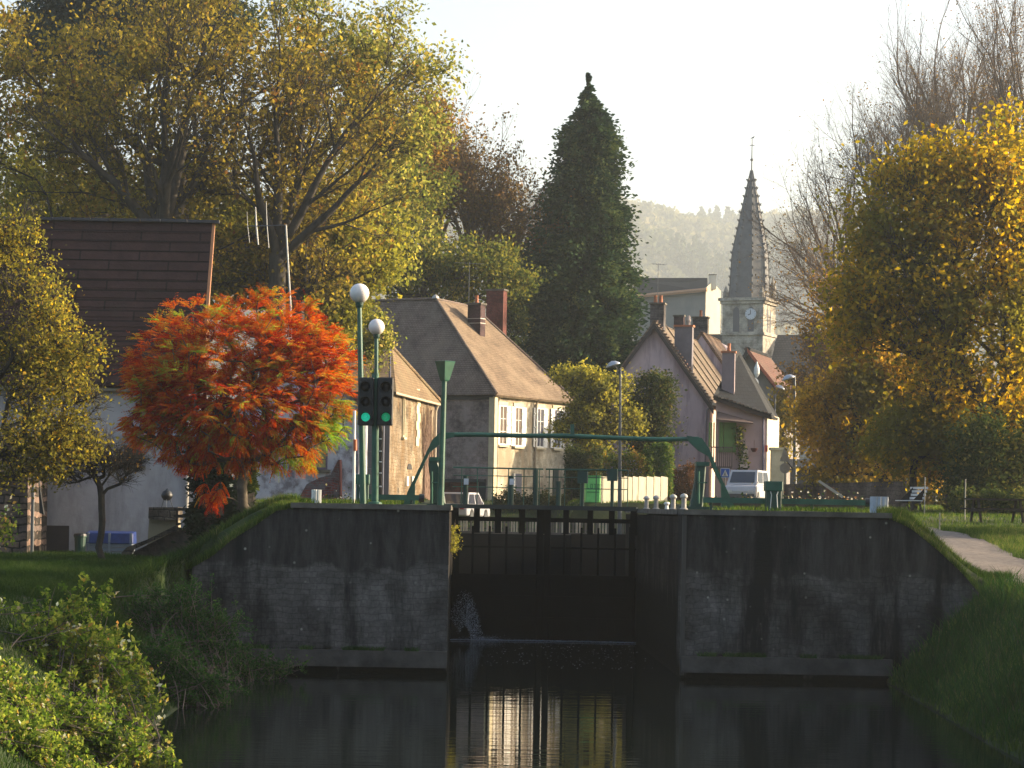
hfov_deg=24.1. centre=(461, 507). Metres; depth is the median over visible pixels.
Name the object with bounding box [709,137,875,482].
church
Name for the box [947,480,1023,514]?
dark hedge
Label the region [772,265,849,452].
ochre tree
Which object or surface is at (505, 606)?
lock gate
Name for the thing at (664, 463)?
laurel bush
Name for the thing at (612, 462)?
clipped hedge
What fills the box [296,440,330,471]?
window
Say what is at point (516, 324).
ivy clad tree
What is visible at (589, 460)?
dark hedge
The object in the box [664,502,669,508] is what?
deck knob
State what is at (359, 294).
globe lamp
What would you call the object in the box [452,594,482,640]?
water spray
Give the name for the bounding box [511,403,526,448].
window
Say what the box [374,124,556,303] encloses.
ivy clad tree
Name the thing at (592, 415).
yellow tree
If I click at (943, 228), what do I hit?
maple tree
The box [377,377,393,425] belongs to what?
traffic light
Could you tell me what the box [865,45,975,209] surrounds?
bare tree
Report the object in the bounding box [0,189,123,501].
field maple
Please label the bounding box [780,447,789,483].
road sign
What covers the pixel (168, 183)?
oak tree
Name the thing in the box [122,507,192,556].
garden wall
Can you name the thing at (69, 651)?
spindle bush
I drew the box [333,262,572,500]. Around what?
manor house
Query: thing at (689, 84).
sky
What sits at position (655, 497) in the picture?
mooring bollard
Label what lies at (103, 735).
spindle bush
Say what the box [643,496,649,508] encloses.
mooring bollard
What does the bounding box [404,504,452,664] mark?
lock side wall
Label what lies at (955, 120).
bare tree
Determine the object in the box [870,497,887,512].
ribbed bin
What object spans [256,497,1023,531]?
meadow grass
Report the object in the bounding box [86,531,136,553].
storage box
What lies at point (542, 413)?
window
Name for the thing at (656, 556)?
lock side wall
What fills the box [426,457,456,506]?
gate jack
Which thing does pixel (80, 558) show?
lawn grass
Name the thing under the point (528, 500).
shrubs
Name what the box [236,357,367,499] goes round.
plaster house
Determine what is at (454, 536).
wall plant
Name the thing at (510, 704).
canal water
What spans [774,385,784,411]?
street lamp
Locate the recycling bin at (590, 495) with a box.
[584,475,601,502]
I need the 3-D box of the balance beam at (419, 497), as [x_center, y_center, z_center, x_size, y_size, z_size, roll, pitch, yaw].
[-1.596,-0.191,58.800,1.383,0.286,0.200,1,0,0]
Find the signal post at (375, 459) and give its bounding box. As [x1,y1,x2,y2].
[368,373,381,503]
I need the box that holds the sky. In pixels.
[0,0,1023,219]
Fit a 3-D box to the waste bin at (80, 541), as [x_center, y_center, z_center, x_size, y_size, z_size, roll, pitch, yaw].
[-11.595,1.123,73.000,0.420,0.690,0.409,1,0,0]
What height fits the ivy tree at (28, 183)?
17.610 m
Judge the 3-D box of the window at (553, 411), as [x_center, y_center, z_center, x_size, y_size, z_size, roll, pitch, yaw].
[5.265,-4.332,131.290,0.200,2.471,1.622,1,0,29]
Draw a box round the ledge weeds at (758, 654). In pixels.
[225,643,884,659]
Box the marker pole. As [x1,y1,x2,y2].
[352,411,356,502]
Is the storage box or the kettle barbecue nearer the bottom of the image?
the storage box
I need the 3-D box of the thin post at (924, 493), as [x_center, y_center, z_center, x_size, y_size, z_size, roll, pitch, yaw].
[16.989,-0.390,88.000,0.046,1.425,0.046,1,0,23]
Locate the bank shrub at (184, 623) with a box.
[110,572,257,686]
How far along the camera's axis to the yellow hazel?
103.80 m
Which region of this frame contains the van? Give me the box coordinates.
[725,470,768,497]
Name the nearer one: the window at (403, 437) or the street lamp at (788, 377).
the window at (403, 437)
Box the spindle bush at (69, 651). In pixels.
[0,571,172,738]
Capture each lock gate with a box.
[450,467,544,639]
[542,468,637,642]
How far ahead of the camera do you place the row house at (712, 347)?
149.83 m
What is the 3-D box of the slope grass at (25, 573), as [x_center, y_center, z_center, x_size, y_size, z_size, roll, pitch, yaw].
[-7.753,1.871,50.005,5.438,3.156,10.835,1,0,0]
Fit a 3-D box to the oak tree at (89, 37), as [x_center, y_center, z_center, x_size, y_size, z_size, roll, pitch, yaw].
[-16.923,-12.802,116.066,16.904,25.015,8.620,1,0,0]
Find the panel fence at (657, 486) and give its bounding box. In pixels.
[601,476,667,502]
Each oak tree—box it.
[0,0,289,216]
[0,0,414,329]
[7,0,338,218]
[185,0,440,360]
[229,204,365,336]
[238,0,472,375]
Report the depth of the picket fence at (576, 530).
108.19 m
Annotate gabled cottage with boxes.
[742,347,799,483]
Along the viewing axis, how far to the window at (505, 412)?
126.01 m
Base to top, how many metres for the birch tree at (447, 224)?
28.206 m
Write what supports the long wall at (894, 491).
on the ground at (582, 514)
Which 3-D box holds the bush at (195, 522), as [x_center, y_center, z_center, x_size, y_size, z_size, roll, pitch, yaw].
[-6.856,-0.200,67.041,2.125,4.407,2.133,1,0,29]
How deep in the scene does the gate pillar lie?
121.65 m
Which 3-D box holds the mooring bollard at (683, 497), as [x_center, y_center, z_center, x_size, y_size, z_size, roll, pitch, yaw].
[5.503,-0.137,59.352,0.200,0.405,0.195,1,0,0]
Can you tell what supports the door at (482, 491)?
in the manor house at (497, 381)
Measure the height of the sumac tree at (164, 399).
6.203 m
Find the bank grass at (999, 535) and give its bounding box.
[794,506,1023,761]
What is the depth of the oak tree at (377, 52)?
111.44 m
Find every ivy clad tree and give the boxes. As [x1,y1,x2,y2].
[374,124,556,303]
[493,260,549,355]
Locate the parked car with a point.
(452, 497)
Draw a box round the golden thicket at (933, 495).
[841,414,1011,505]
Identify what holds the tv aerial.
attached to the plaster house at (335, 473)
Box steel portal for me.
[404,424,734,507]
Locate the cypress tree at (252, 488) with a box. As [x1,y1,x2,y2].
[228,425,260,511]
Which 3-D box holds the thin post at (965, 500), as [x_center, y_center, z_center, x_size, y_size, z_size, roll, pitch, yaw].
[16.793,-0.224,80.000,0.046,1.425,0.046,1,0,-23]
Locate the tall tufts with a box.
[183,491,1014,590]
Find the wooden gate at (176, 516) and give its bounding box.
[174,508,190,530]
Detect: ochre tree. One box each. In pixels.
[766,306,992,501]
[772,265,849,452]
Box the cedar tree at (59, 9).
[0,0,269,199]
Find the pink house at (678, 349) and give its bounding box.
[600,263,721,498]
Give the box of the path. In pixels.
[762,507,1023,581]
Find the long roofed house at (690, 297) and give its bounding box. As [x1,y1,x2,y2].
[634,274,720,340]
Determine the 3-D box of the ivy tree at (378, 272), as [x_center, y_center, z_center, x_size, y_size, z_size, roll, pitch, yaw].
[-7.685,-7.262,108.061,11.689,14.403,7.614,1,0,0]
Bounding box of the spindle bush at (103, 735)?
[0,642,182,767]
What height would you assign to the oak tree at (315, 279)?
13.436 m
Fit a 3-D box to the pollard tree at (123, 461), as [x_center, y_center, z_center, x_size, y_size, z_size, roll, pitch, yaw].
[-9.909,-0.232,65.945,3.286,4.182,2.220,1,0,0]
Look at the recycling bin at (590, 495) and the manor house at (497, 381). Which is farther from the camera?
the manor house at (497, 381)
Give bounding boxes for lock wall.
[191,503,450,673]
[676,509,977,681]
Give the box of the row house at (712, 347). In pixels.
[673,310,726,375]
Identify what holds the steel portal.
on the lock side wall at (450, 574)
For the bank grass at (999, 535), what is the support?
on the ground at (582, 514)
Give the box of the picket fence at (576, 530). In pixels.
[459,521,625,533]
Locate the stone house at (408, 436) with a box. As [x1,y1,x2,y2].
[334,347,440,499]
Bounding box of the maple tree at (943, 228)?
[804,86,1023,505]
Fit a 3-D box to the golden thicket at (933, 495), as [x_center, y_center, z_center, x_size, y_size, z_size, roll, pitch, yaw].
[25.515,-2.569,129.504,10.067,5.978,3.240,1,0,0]
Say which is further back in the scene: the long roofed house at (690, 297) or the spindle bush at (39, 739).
the long roofed house at (690, 297)
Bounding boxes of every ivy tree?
[0,126,272,236]
[191,186,421,364]
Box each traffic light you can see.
[358,377,373,425]
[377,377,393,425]
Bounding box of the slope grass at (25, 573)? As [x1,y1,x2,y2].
[0,524,221,662]
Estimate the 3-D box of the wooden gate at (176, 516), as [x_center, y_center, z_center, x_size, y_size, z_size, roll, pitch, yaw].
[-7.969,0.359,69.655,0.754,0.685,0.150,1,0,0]
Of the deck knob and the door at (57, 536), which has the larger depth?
the door at (57, 536)
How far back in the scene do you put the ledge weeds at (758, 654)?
53.16 m
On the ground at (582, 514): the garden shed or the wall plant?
the garden shed
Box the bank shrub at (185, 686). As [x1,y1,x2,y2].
[125,618,251,708]
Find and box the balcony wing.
[708,343,779,496]
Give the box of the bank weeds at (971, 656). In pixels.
[884,567,1023,743]
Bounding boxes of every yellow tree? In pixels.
[542,357,655,468]
[768,380,800,468]
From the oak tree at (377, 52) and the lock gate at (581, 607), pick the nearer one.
the lock gate at (581, 607)
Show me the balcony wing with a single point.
(747, 427)
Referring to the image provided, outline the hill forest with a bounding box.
[0,180,1014,499]
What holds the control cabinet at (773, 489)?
on the ground at (582, 514)
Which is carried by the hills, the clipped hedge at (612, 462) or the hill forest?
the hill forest
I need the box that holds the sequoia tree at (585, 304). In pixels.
[510,72,654,476]
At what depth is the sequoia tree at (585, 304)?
148.07 m
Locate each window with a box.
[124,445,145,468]
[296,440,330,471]
[401,396,406,439]
[498,401,511,446]
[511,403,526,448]
[533,404,547,449]
[550,405,564,450]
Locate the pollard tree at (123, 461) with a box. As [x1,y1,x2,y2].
[44,425,157,558]
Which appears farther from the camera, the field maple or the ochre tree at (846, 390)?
the ochre tree at (846, 390)
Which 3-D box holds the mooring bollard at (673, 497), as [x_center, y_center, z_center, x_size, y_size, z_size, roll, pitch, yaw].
[5.503,-0.137,62.343,0.200,0.405,0.195,1,0,0]
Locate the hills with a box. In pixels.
[41,203,1006,504]
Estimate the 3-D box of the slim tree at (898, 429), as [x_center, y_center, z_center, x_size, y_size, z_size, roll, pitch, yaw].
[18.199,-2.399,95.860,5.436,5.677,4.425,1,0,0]
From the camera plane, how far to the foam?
67.03 m
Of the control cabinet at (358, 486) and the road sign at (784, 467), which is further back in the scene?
the road sign at (784, 467)
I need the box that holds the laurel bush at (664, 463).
[642,436,675,496]
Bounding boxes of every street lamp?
[606,361,621,533]
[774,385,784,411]
[782,374,796,483]
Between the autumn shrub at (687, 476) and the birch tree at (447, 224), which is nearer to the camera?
the autumn shrub at (687, 476)
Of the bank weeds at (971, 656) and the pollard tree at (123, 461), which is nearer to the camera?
the bank weeds at (971, 656)
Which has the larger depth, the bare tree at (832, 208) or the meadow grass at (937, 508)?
the bare tree at (832, 208)
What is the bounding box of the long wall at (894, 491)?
[784,481,906,507]
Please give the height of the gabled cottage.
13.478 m
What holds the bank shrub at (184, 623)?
on the ground at (582, 514)
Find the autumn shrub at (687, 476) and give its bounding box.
[666,458,696,501]
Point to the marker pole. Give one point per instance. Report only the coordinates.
(354, 449)
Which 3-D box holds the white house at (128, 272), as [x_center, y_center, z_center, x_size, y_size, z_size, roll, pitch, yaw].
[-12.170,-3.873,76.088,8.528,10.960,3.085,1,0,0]
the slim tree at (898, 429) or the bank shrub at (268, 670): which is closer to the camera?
the bank shrub at (268, 670)
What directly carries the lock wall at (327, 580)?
on the ground at (582, 514)
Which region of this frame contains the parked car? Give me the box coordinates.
[444,492,489,521]
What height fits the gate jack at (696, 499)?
1.198 m
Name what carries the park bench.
on the ground at (582, 514)
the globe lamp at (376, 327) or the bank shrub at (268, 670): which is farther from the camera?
the globe lamp at (376, 327)
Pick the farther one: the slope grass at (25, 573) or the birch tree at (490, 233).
the birch tree at (490, 233)
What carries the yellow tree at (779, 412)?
on the ground at (582, 514)
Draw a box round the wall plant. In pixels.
[450,519,462,552]
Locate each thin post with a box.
[924,477,925,512]
[964,479,965,517]
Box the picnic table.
[960,498,1023,522]
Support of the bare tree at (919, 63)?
on the ground at (582, 514)
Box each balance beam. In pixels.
[369,494,424,503]
[703,497,869,510]
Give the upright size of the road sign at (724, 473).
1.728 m
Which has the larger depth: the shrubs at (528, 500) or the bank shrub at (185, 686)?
the shrubs at (528, 500)
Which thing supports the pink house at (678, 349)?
on the ground at (582, 514)
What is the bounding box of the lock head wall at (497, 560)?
[459,531,607,575]
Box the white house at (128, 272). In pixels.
[0,216,219,552]
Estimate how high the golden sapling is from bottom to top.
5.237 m
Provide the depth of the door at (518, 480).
127.37 m
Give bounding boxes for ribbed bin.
[311,490,320,502]
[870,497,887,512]
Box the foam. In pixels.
[450,636,637,661]
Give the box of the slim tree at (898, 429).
[846,380,976,510]
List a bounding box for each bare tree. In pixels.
[728,97,919,293]
[739,197,909,482]
[799,43,965,278]
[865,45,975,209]
[866,0,1023,274]
[904,6,1023,399]
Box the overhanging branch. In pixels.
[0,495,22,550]
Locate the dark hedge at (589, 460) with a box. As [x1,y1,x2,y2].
[562,441,603,505]
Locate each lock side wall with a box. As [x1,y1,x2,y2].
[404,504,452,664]
[570,509,693,673]
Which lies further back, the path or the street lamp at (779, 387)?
the street lamp at (779, 387)
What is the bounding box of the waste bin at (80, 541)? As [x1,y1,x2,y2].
[73,533,86,553]
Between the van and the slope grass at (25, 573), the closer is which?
the slope grass at (25, 573)
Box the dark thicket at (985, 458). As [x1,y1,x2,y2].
[922,393,1023,511]
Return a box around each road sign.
[720,468,729,483]
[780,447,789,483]
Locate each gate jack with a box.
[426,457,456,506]
[676,462,716,509]
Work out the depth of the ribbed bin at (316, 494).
55.93 m
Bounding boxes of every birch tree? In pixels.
[348,72,488,293]
[430,81,570,302]
[435,158,576,301]
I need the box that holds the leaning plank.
[818,480,842,498]
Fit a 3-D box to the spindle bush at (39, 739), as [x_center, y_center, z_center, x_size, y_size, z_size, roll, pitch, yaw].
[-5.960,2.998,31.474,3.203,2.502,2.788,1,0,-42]
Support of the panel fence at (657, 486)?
on the ground at (582, 514)
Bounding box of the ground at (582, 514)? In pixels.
[0,500,1023,767]
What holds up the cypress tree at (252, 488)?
on the ground at (582, 514)
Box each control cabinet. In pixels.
[356,474,369,500]
[764,481,782,510]
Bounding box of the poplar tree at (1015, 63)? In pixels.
[897,0,1023,409]
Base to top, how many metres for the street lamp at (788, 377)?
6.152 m
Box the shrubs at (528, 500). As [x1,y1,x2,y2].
[490,479,563,510]
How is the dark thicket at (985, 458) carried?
on the ground at (582, 514)
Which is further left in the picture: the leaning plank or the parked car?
the parked car
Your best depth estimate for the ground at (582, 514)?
52.97 m
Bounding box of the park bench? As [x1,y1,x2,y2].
[895,486,927,511]
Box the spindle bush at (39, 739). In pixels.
[0,680,116,767]
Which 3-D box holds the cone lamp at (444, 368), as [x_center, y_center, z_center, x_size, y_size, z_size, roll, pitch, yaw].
[-0.436,-1.847,60.000,0.368,3.620,0.368,1,0,45]
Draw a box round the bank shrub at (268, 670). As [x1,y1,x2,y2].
[211,638,312,680]
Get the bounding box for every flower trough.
[323,483,351,501]
[709,483,760,507]
[782,490,864,510]
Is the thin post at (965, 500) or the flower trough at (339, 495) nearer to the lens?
the flower trough at (339, 495)
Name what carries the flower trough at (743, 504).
on the ground at (582, 514)
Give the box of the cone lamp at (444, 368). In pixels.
[435,360,454,504]
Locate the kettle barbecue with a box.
[161,488,172,506]
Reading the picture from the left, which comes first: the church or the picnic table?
the church
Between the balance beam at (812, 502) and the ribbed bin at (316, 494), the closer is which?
the ribbed bin at (316, 494)
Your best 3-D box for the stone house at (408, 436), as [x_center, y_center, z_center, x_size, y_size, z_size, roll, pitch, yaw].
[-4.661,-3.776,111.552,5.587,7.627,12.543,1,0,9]
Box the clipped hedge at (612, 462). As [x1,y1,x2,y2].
[596,444,655,495]
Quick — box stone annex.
[0,436,47,553]
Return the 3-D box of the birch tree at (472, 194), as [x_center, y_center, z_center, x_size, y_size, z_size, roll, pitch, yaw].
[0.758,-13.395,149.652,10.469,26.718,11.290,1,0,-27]
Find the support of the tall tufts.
on the ground at (582, 514)
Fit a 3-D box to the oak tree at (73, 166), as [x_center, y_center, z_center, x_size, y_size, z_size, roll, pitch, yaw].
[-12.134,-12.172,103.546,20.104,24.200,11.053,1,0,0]
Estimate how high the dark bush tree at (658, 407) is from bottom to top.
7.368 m
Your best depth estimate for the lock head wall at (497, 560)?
108.00 m
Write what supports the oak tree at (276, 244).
on the ground at (582, 514)
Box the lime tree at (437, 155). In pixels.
[329,81,471,297]
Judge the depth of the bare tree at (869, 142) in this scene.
163.00 m
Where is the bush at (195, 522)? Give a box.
[171,426,248,544]
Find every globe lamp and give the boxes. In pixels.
[350,283,368,503]
[368,319,384,372]
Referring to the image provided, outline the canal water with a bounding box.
[98,640,1023,767]
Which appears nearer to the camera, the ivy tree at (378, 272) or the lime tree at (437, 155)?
the ivy tree at (378, 272)
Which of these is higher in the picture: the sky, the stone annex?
the sky
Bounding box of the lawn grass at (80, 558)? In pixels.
[0,496,321,767]
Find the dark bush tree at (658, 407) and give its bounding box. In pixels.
[614,366,688,469]
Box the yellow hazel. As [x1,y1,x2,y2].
[350,299,407,493]
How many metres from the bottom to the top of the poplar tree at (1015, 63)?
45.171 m
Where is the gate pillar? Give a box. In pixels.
[769,447,788,498]
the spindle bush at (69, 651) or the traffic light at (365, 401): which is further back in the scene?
the traffic light at (365, 401)
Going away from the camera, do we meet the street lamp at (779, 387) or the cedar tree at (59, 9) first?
the cedar tree at (59, 9)
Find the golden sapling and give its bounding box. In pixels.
[907,397,962,510]
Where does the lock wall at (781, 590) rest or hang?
on the ground at (582, 514)
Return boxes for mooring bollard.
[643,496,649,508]
[652,495,659,508]
[669,494,676,508]
[680,494,687,508]
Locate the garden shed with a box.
[786,459,826,483]
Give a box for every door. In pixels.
[46,525,68,552]
[478,482,485,499]
[512,473,521,498]
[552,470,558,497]
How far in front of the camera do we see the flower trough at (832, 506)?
75.83 m
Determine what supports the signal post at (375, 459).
on the lock wall at (327, 580)
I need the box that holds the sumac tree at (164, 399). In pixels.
[112,283,364,517]

